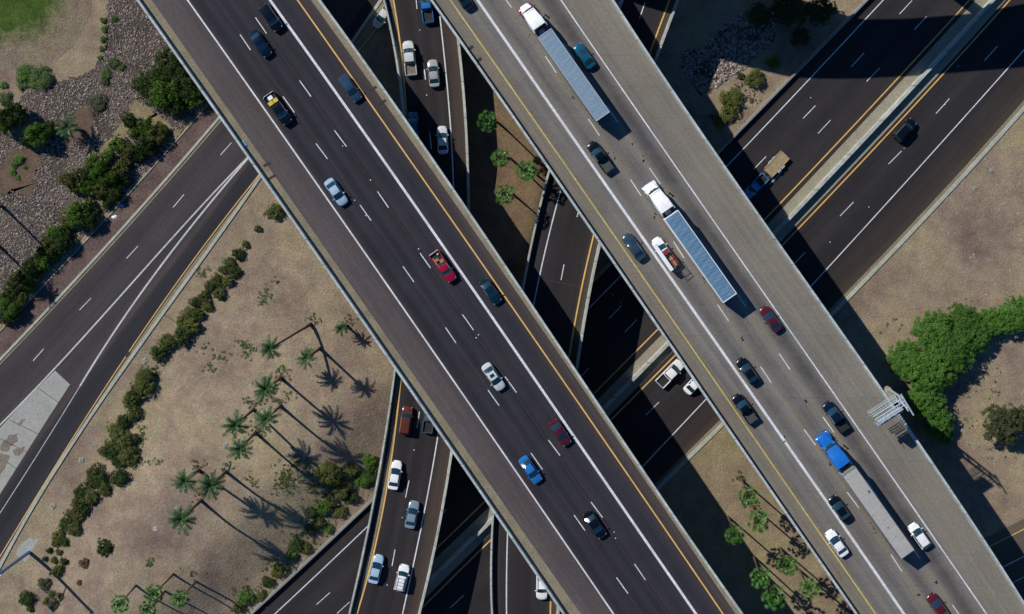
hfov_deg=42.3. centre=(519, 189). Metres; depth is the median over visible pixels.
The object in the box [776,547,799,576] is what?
palm tree
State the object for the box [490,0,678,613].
ramp bridge
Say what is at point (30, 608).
shrub
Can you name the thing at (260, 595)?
shrub
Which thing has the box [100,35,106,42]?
grass clump
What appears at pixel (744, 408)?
pickup truck
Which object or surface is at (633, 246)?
sedan car
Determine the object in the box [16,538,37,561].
concrete pad
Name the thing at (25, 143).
shrub
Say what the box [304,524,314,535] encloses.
shrub
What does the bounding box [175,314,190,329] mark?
shrub
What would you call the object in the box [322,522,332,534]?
shrub
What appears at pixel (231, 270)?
shrub
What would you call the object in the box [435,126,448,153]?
sedan car
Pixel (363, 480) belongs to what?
shrub
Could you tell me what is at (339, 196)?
sedan car
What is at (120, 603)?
palm tree
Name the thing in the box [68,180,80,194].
shrub
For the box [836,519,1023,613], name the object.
side street
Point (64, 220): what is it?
shrub
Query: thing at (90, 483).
shrub
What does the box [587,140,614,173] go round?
pickup truck
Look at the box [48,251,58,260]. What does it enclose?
shrub
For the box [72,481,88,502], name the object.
shrub
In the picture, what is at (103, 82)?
grass clump
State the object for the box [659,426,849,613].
dirt ground
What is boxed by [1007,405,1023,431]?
leafy tree
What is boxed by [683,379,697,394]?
sedan car
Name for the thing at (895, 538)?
semi truck
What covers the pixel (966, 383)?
dry grass
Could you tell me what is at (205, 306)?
shrub
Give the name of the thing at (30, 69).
grass clump
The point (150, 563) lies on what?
ground cover
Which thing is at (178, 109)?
shrub
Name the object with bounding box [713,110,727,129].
shrub
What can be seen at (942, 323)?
leafy tree
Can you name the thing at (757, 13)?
leafy tree
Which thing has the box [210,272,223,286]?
shrub
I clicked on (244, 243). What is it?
shrub
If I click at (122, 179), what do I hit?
shrub
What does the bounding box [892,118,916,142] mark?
suv car
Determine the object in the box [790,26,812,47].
leafy tree
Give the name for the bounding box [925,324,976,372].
leafy tree
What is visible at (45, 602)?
shrub
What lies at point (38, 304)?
verge strip
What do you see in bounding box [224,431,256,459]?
palm tree
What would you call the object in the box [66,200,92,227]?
shrub
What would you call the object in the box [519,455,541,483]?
sedan car
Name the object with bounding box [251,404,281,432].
palm tree
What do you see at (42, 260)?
shrub
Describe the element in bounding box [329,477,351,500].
shrub
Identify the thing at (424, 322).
overpass
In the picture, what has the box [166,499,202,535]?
palm tree
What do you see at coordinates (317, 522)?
shrub
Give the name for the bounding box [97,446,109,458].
shrub
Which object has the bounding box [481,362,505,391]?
sedan car
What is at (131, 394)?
shrub
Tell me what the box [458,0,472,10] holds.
sedan car
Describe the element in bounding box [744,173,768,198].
pickup truck
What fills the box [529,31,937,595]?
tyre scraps
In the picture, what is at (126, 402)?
shrub
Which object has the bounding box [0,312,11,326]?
shrub
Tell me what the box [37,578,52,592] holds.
shrub
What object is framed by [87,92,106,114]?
grass clump
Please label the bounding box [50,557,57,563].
shrub
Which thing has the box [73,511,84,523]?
shrub
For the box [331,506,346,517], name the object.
shrub
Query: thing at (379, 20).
sedan car
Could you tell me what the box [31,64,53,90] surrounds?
shrub
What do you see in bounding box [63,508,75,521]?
shrub
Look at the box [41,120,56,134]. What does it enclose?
shrub
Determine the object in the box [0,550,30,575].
light pole
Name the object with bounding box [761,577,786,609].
palm tree
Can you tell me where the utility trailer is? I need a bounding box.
[764,150,789,177]
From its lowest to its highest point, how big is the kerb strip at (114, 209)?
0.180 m
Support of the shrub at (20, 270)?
on the rock bed at (142, 25)
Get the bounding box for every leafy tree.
[745,1,771,27]
[768,0,808,27]
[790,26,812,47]
[803,0,837,26]
[885,338,923,378]
[898,345,957,396]
[900,379,947,420]
[909,307,956,353]
[920,407,955,440]
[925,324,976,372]
[935,431,952,443]
[945,353,964,381]
[946,301,981,334]
[960,314,994,354]
[975,311,994,336]
[979,401,1023,444]
[981,304,1005,335]
[996,295,1023,334]
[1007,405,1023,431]
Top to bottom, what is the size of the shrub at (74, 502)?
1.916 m
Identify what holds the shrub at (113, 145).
on the ground at (230, 540)
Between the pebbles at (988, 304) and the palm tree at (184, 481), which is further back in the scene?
the pebbles at (988, 304)
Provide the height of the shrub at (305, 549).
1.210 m
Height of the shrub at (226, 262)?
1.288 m
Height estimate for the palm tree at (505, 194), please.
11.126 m
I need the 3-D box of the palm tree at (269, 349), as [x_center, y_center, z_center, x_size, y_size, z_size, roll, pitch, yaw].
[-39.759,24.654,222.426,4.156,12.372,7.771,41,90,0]
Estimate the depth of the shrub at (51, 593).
228.47 m
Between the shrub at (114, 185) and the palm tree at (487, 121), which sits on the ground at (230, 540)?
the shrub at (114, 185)
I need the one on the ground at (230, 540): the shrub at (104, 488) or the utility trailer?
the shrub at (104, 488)
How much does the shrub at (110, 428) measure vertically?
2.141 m
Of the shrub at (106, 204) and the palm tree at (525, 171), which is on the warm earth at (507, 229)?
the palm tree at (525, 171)
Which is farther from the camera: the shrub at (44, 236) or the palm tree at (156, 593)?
the shrub at (44, 236)
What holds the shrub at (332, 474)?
on the ground at (230, 540)
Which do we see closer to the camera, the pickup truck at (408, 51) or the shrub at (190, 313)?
the pickup truck at (408, 51)
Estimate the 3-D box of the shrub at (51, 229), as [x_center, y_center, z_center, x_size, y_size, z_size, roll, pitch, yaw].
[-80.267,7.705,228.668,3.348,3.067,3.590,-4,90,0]
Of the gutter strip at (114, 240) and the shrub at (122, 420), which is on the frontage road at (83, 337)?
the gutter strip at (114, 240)
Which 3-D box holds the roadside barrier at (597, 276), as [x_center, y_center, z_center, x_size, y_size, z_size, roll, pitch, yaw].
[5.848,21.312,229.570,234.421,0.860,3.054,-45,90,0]
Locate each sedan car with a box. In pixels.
[248,29,271,57]
[324,178,347,205]
[338,74,361,101]
[368,554,383,583]
[372,6,386,28]
[388,460,402,489]
[405,500,419,528]
[426,59,439,87]
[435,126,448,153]
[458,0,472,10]
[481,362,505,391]
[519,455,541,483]
[583,510,606,538]
[622,232,645,261]
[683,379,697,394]
[736,357,759,385]
[825,529,848,557]
[828,494,851,522]
[926,592,949,613]
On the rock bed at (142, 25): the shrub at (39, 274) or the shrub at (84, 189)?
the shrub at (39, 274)
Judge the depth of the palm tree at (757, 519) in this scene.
220.22 m
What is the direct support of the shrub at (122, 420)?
on the ground at (230, 540)
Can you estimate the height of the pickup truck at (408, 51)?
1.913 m
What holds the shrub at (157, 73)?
on the ground at (230, 540)
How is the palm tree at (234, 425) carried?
on the ground at (230, 540)
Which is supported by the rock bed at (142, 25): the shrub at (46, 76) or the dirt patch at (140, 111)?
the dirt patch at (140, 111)
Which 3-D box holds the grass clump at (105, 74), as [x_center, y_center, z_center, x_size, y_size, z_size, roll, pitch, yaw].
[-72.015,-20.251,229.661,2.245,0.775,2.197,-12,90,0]
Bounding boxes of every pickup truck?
[263,91,291,125]
[401,41,416,76]
[419,0,433,23]
[422,412,433,433]
[429,249,455,282]
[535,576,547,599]
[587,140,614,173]
[655,359,683,388]
[732,393,758,424]
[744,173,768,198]
[822,400,849,433]
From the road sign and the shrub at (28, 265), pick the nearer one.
the road sign
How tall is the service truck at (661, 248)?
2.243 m
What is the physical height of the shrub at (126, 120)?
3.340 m
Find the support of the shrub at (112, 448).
on the ground at (230, 540)
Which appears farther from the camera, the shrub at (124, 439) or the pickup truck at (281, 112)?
the shrub at (124, 439)
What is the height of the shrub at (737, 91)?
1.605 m
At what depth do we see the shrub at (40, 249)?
228.63 m
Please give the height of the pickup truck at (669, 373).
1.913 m
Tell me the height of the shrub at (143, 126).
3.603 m
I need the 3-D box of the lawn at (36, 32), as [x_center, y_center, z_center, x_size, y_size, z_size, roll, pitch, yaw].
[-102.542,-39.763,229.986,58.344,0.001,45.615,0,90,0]
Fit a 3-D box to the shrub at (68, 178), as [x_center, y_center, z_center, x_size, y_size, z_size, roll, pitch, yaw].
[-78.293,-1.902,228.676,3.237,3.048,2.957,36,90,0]
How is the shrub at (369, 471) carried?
on the ground at (230, 540)
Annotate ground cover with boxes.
[135,265,313,580]
[224,451,373,610]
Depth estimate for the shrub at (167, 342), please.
228.88 m
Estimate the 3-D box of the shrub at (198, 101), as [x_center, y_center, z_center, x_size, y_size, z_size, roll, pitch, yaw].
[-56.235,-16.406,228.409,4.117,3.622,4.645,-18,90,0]
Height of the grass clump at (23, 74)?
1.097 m
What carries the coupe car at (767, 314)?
on the overpass at (808, 352)
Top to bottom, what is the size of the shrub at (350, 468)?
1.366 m
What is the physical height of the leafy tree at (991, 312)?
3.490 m
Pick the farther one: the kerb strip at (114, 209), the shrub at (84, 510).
the kerb strip at (114, 209)
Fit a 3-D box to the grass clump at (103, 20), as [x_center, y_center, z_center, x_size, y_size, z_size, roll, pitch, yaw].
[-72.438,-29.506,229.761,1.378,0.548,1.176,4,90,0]
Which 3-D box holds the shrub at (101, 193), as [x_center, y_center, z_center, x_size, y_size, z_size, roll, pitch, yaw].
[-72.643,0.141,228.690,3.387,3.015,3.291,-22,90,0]
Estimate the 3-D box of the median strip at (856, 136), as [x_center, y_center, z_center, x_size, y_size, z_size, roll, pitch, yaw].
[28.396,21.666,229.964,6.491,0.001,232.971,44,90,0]
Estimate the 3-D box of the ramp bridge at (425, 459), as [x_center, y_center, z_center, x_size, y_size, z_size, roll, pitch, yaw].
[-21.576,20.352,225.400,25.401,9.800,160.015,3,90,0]
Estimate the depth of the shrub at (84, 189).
228.21 m
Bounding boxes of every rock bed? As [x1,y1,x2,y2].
[0,0,205,313]
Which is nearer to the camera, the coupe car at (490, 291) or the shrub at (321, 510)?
the coupe car at (490, 291)
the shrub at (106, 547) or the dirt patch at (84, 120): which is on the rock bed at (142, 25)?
the dirt patch at (84, 120)
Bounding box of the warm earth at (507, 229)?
[460,44,547,287]
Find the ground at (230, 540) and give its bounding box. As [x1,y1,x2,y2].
[0,0,1023,613]
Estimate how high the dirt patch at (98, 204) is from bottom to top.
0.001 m
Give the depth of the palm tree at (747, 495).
220.16 m
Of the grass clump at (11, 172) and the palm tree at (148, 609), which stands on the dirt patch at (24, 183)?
the grass clump at (11, 172)
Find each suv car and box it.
[258,3,282,31]
[394,563,409,591]
[399,406,412,434]
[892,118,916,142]
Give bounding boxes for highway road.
[254,0,974,613]
[421,0,1023,613]
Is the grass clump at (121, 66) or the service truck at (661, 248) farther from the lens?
the grass clump at (121, 66)
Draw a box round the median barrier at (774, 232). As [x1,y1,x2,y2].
[428,0,994,583]
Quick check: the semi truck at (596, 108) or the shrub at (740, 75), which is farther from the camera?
the shrub at (740, 75)
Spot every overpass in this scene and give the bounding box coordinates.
[136,0,743,613]
[430,0,1023,613]
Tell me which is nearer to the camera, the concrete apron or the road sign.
the road sign
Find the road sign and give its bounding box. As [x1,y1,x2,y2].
[867,386,913,426]
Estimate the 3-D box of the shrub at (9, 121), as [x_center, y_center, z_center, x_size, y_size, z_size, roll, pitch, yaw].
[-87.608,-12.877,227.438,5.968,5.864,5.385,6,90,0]
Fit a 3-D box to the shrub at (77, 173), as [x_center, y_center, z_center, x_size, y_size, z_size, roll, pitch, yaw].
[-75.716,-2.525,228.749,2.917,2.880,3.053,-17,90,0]
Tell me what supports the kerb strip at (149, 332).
on the ground at (230, 540)
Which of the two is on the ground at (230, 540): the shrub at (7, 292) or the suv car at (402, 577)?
the shrub at (7, 292)
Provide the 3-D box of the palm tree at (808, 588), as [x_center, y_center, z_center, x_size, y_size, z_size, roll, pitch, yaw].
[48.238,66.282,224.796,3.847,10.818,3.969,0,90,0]
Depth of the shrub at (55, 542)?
229.09 m
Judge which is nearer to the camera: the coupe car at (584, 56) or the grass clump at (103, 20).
the coupe car at (584, 56)
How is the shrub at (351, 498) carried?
on the ground at (230, 540)
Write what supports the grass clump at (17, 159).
on the dirt patch at (24, 183)
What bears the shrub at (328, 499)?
on the ground at (230, 540)
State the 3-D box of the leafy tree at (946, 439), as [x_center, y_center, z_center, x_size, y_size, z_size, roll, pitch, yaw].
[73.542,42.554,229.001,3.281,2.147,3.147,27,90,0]
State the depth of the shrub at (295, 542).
228.84 m
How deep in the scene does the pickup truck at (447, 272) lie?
211.93 m
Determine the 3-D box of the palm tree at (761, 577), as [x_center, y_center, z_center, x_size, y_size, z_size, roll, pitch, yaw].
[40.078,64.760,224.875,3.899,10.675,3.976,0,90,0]
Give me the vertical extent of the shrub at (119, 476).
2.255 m
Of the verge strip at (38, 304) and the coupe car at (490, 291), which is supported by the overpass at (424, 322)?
the coupe car at (490, 291)
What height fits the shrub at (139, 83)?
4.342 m
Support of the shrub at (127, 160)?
on the ground at (230, 540)
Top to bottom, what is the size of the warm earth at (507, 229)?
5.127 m
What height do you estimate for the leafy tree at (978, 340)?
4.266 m
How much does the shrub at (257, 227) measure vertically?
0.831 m
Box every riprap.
[682,10,776,95]
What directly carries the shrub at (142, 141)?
on the ground at (230, 540)
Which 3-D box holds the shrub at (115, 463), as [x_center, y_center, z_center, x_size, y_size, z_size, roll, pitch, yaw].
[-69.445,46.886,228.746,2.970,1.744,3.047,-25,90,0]
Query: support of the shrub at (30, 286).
on the ground at (230, 540)
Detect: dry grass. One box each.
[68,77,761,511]
[879,298,1016,458]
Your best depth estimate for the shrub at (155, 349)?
228.96 m
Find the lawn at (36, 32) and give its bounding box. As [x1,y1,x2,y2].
[0,0,91,69]
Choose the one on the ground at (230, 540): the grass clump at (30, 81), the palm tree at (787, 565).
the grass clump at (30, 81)
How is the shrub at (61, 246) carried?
on the ground at (230, 540)
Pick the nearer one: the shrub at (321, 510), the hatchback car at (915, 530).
the hatchback car at (915, 530)
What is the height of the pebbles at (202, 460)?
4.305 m
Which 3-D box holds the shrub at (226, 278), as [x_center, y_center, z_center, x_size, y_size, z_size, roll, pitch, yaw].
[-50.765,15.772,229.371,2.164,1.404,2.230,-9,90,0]
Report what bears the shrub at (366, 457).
on the ground at (230, 540)
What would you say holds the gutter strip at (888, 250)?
on the highway road at (855, 222)
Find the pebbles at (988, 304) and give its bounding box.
[848,127,1022,497]
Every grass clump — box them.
[0,81,8,88]
[0,91,10,104]
[9,169,15,175]
[12,155,23,164]
[14,78,27,91]
[15,62,29,82]
[25,63,37,79]
[28,73,40,88]
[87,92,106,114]
[99,17,105,22]
[100,26,106,32]
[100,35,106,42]
[100,67,111,79]
[101,78,107,84]
[107,57,119,69]
[111,15,117,21]
[117,63,124,70]
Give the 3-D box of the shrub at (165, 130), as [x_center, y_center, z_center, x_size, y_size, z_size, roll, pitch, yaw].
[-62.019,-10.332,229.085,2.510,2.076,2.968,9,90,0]
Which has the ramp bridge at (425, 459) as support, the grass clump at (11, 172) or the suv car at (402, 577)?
the suv car at (402, 577)
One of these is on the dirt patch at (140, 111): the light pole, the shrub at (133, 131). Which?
the shrub at (133, 131)
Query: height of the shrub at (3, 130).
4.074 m
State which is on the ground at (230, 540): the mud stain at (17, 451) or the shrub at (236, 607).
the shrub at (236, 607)
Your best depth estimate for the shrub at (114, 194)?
228.35 m
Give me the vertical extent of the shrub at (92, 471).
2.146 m
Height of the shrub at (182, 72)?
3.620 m
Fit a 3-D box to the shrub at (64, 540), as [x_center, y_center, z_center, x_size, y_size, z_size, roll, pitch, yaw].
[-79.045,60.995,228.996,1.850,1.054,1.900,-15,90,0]
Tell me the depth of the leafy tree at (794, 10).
226.62 m
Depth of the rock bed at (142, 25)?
229.99 m
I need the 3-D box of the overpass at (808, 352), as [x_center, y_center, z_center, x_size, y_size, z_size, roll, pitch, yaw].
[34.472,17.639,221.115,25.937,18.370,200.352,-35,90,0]
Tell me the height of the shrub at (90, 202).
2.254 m
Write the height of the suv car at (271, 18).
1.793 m
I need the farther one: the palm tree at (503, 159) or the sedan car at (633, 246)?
the palm tree at (503, 159)
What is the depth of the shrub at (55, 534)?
229.00 m
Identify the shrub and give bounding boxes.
[0,100,27,129]
[0,118,11,135]
[0,286,20,302]
[0,297,21,319]
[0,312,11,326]
[4,271,25,290]
[9,107,27,120]
[11,313,20,321]
[14,292,28,308]
[17,266,26,278]
[18,590,36,607]
[19,135,33,148]
[20,273,39,292]
[21,255,38,276]
[23,122,51,147]
[26,604,33,612]
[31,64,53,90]
[33,252,51,270]
[34,246,47,255]
[34,269,44,278]
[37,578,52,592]
[40,232,52,243]
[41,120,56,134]
[42,240,56,256]
[42,597,49,605]
[45,224,64,242]
[47,597,60,610]
[48,229,73,254]
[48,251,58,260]
[48,564,63,576]
[48,590,55,597]
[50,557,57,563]
[51,528,63,541]
[51,539,59,546]
[55,549,61,554]
[56,172,74,187]
[56,592,63,601]
[57,516,72,530]
[58,537,69,547]
[59,211,79,228]
[59,222,71,234]
[59,557,68,564]
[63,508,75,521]
[65,522,81,535]
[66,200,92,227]
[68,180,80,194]
[70,497,84,511]
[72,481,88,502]
[73,168,89,183]
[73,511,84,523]
[76,179,96,195]
[77,502,89,515]
[78,558,88,568]
[79,488,100,505]
[81,162,96,180]
[81,198,95,211]
[81,211,100,229]
[84,153,108,180]
[85,474,99,487]
[86,462,101,481]
[89,182,108,199]
[91,469,109,489]
[95,166,117,186]
[95,537,113,557]
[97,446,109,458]
[99,480,111,496]
[101,148,114,163]
[101,199,111,210]
[101,438,119,461]
[104,185,121,202]
[106,421,124,438]
[107,133,124,153]
[108,428,137,453]
[109,180,121,189]
[109,467,130,488]
[110,455,128,467]
[111,158,128,176]
[115,442,140,468]
[116,157,133,168]
[116,413,131,428]
[117,141,137,158]
[118,175,130,186]
[120,111,137,127]
[122,394,136,411]
[125,385,144,401]
[125,404,142,421]
[126,125,139,136]
[129,374,155,396]
[130,142,149,161]
[131,69,162,99]
[135,116,153,136]
[136,135,156,153]
[136,364,154,383]
[144,75,179,108]
[145,63,170,81]
[145,124,165,145]
[145,144,156,156]
[149,345,168,363]
[155,47,180,75]
[156,122,167,138]
[156,332,175,348]
[157,346,171,353]
[163,90,188,117]
[164,63,188,85]
[169,74,197,106]
[172,326,190,347]
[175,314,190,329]
[180,306,196,318]
[182,318,201,335]
[184,85,204,109]
[188,296,202,307]
[192,308,204,320]
[197,291,209,301]
[199,301,212,311]
[203,280,216,291]
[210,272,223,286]
[211,285,224,299]
[216,265,226,274]
[221,256,235,267]
[221,275,232,287]
[226,265,241,278]
[230,601,244,612]
[231,246,244,259]
[236,589,255,605]
[242,240,248,247]
[254,225,261,231]
[255,588,265,601]
[261,576,275,587]
[263,203,282,219]
[270,562,287,578]
[285,548,296,561]
[288,534,303,551]
[297,541,311,556]
[304,506,317,518]
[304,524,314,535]
[310,515,324,529]
[314,460,340,486]
[315,501,330,515]
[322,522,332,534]
[323,494,335,506]
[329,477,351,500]
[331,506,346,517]
[341,463,359,476]
[344,490,358,503]
[353,472,372,488]
[361,453,377,468]
[363,465,378,482]
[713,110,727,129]
[718,89,742,111]
[718,105,737,122]
[729,87,744,100]
[736,72,744,79]
[745,68,763,88]
[765,56,780,69]
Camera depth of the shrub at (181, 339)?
228.73 m
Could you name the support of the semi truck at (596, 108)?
on the overpass at (808, 352)
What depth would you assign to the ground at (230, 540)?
229.88 m
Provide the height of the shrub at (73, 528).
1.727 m
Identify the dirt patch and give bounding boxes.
[0,148,41,199]
[63,102,95,148]
[64,198,106,238]
[93,99,180,161]
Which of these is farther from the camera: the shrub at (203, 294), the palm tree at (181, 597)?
the shrub at (203, 294)
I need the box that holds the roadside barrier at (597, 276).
[249,0,868,613]
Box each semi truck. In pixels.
[517,1,609,121]
[641,179,736,302]
[814,429,914,558]
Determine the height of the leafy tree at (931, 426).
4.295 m
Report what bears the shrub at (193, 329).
on the ground at (230, 540)
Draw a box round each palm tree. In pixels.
[54,112,83,141]
[110,584,136,613]
[138,590,165,613]
[143,573,174,604]
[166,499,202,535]
[170,468,200,492]
[170,581,196,608]
[195,469,227,499]
[220,408,254,438]
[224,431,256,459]
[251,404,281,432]
[252,372,282,402]
[259,322,312,359]
[294,345,321,369]
[332,321,348,335]
[476,109,498,132]
[490,149,510,167]
[494,184,515,205]
[514,160,537,181]
[723,516,744,544]
[737,479,759,506]
[747,505,768,534]
[749,555,770,589]
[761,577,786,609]
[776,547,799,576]
[798,569,820,599]
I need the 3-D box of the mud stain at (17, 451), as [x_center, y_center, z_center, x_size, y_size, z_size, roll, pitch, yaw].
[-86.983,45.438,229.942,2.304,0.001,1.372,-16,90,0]
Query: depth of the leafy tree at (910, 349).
226.72 m
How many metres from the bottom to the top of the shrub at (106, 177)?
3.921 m
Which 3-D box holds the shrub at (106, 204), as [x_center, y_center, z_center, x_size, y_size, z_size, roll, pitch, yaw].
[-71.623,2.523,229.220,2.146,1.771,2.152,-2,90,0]
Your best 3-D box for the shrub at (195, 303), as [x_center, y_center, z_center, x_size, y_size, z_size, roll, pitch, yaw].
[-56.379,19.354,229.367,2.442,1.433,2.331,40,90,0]
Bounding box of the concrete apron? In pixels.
[0,371,69,492]
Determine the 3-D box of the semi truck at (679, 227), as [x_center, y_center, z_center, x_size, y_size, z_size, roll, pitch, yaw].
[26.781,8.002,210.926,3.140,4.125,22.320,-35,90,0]
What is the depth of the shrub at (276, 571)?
229.08 m
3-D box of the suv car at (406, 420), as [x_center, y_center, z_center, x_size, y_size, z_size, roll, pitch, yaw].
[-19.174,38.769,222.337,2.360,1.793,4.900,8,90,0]
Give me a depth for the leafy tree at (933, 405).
226.19 m
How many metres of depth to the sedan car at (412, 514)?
222.41 m
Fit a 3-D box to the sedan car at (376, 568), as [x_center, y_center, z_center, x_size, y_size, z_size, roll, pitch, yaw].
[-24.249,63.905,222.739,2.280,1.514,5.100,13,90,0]
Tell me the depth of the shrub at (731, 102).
228.81 m
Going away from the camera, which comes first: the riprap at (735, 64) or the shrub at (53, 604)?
the shrub at (53, 604)
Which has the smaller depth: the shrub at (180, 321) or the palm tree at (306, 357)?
the palm tree at (306, 357)
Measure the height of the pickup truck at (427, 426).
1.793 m
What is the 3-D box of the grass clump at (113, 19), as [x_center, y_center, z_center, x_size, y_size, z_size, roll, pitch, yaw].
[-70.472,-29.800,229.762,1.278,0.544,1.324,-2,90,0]
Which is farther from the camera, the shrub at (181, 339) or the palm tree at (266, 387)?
the shrub at (181, 339)
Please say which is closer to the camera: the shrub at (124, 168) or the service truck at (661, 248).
the service truck at (661, 248)
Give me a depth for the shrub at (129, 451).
227.91 m
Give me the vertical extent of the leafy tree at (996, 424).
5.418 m
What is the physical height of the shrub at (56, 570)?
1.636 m
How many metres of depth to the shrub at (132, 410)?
228.94 m
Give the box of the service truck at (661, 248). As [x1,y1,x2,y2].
[651,236,682,271]
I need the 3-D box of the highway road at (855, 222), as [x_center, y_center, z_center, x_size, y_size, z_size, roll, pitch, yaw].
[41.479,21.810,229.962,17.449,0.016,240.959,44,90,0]
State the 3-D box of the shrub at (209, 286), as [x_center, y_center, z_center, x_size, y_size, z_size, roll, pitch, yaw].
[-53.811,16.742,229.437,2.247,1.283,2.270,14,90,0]
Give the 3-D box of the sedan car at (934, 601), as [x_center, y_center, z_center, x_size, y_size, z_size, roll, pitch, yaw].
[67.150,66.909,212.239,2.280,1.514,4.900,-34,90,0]
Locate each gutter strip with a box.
[0,0,322,363]
[0,0,383,561]
[654,101,1023,486]
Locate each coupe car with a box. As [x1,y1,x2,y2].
[479,278,501,304]
[548,419,570,446]
[573,42,595,69]
[759,305,781,332]
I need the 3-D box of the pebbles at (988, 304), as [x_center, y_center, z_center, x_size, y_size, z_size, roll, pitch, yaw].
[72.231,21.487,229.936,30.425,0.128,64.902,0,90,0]
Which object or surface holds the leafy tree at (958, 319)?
on the ground at (230, 540)
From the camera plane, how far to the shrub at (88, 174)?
228.29 m
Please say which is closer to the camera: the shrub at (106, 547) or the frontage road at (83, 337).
the shrub at (106, 547)
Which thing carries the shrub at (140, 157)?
on the ground at (230, 540)
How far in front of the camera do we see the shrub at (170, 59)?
227.78 m
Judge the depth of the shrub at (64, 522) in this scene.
228.80 m
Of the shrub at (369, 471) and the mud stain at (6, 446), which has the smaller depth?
the shrub at (369, 471)
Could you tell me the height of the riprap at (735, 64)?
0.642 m
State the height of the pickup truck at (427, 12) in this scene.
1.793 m
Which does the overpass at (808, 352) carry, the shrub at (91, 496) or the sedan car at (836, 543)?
the sedan car at (836, 543)
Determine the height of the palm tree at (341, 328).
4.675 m
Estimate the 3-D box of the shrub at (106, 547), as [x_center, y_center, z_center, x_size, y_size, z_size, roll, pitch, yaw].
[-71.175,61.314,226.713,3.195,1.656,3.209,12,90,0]
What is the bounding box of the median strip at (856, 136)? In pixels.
[424,0,1004,598]
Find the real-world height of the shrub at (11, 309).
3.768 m
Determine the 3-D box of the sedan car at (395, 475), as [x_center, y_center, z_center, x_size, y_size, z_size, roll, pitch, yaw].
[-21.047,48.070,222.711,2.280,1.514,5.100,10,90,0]
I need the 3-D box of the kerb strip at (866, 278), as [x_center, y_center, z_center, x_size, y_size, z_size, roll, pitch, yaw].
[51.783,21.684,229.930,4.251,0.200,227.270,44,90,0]
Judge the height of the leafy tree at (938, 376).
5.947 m
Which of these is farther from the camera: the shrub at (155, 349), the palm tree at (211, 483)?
the shrub at (155, 349)
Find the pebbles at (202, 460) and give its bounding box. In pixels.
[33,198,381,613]
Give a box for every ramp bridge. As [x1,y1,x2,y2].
[348,0,469,613]
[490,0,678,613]
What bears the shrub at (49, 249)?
on the ground at (230, 540)
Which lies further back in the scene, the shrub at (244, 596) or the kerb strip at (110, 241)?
the kerb strip at (110, 241)
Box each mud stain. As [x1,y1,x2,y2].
[0,434,17,451]
[0,453,9,473]
[12,446,24,455]
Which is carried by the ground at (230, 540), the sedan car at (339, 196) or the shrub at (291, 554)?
the shrub at (291, 554)
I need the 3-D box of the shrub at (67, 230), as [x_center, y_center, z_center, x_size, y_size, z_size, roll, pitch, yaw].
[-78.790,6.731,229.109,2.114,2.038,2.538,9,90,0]
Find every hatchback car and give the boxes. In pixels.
[407,112,418,136]
[907,522,930,549]
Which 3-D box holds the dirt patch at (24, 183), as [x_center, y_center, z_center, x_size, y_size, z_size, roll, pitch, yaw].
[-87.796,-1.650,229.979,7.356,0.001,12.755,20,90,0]
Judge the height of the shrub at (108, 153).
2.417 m
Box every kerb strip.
[0,0,381,568]
[0,103,208,330]
[0,117,219,360]
[656,106,1023,489]
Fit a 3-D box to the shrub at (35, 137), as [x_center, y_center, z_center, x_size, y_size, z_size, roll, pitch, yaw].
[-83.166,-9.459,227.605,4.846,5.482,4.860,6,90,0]
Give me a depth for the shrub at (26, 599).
228.73 m
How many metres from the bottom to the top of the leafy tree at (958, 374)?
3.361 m
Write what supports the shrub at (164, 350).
on the ground at (230, 540)
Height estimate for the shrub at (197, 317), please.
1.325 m
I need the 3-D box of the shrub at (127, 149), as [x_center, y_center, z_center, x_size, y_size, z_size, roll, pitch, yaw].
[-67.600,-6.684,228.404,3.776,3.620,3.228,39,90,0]
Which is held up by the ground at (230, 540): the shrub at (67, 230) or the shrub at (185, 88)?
the shrub at (185, 88)
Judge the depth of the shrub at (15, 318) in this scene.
228.91 m
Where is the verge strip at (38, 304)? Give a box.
[0,104,217,356]
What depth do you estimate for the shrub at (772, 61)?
229.20 m
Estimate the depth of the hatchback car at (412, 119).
220.26 m
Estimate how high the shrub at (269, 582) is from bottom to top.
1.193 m
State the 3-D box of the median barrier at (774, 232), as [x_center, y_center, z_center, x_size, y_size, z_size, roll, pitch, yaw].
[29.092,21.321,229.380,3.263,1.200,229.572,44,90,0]
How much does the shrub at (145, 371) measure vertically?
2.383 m
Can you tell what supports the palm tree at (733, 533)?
on the dirt ground at (699, 490)
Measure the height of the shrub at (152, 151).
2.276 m
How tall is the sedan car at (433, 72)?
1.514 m
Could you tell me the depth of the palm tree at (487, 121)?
215.67 m
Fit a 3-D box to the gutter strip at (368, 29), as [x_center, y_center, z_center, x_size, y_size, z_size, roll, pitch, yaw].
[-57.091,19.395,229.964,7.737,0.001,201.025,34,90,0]
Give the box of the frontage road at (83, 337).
[0,0,378,558]

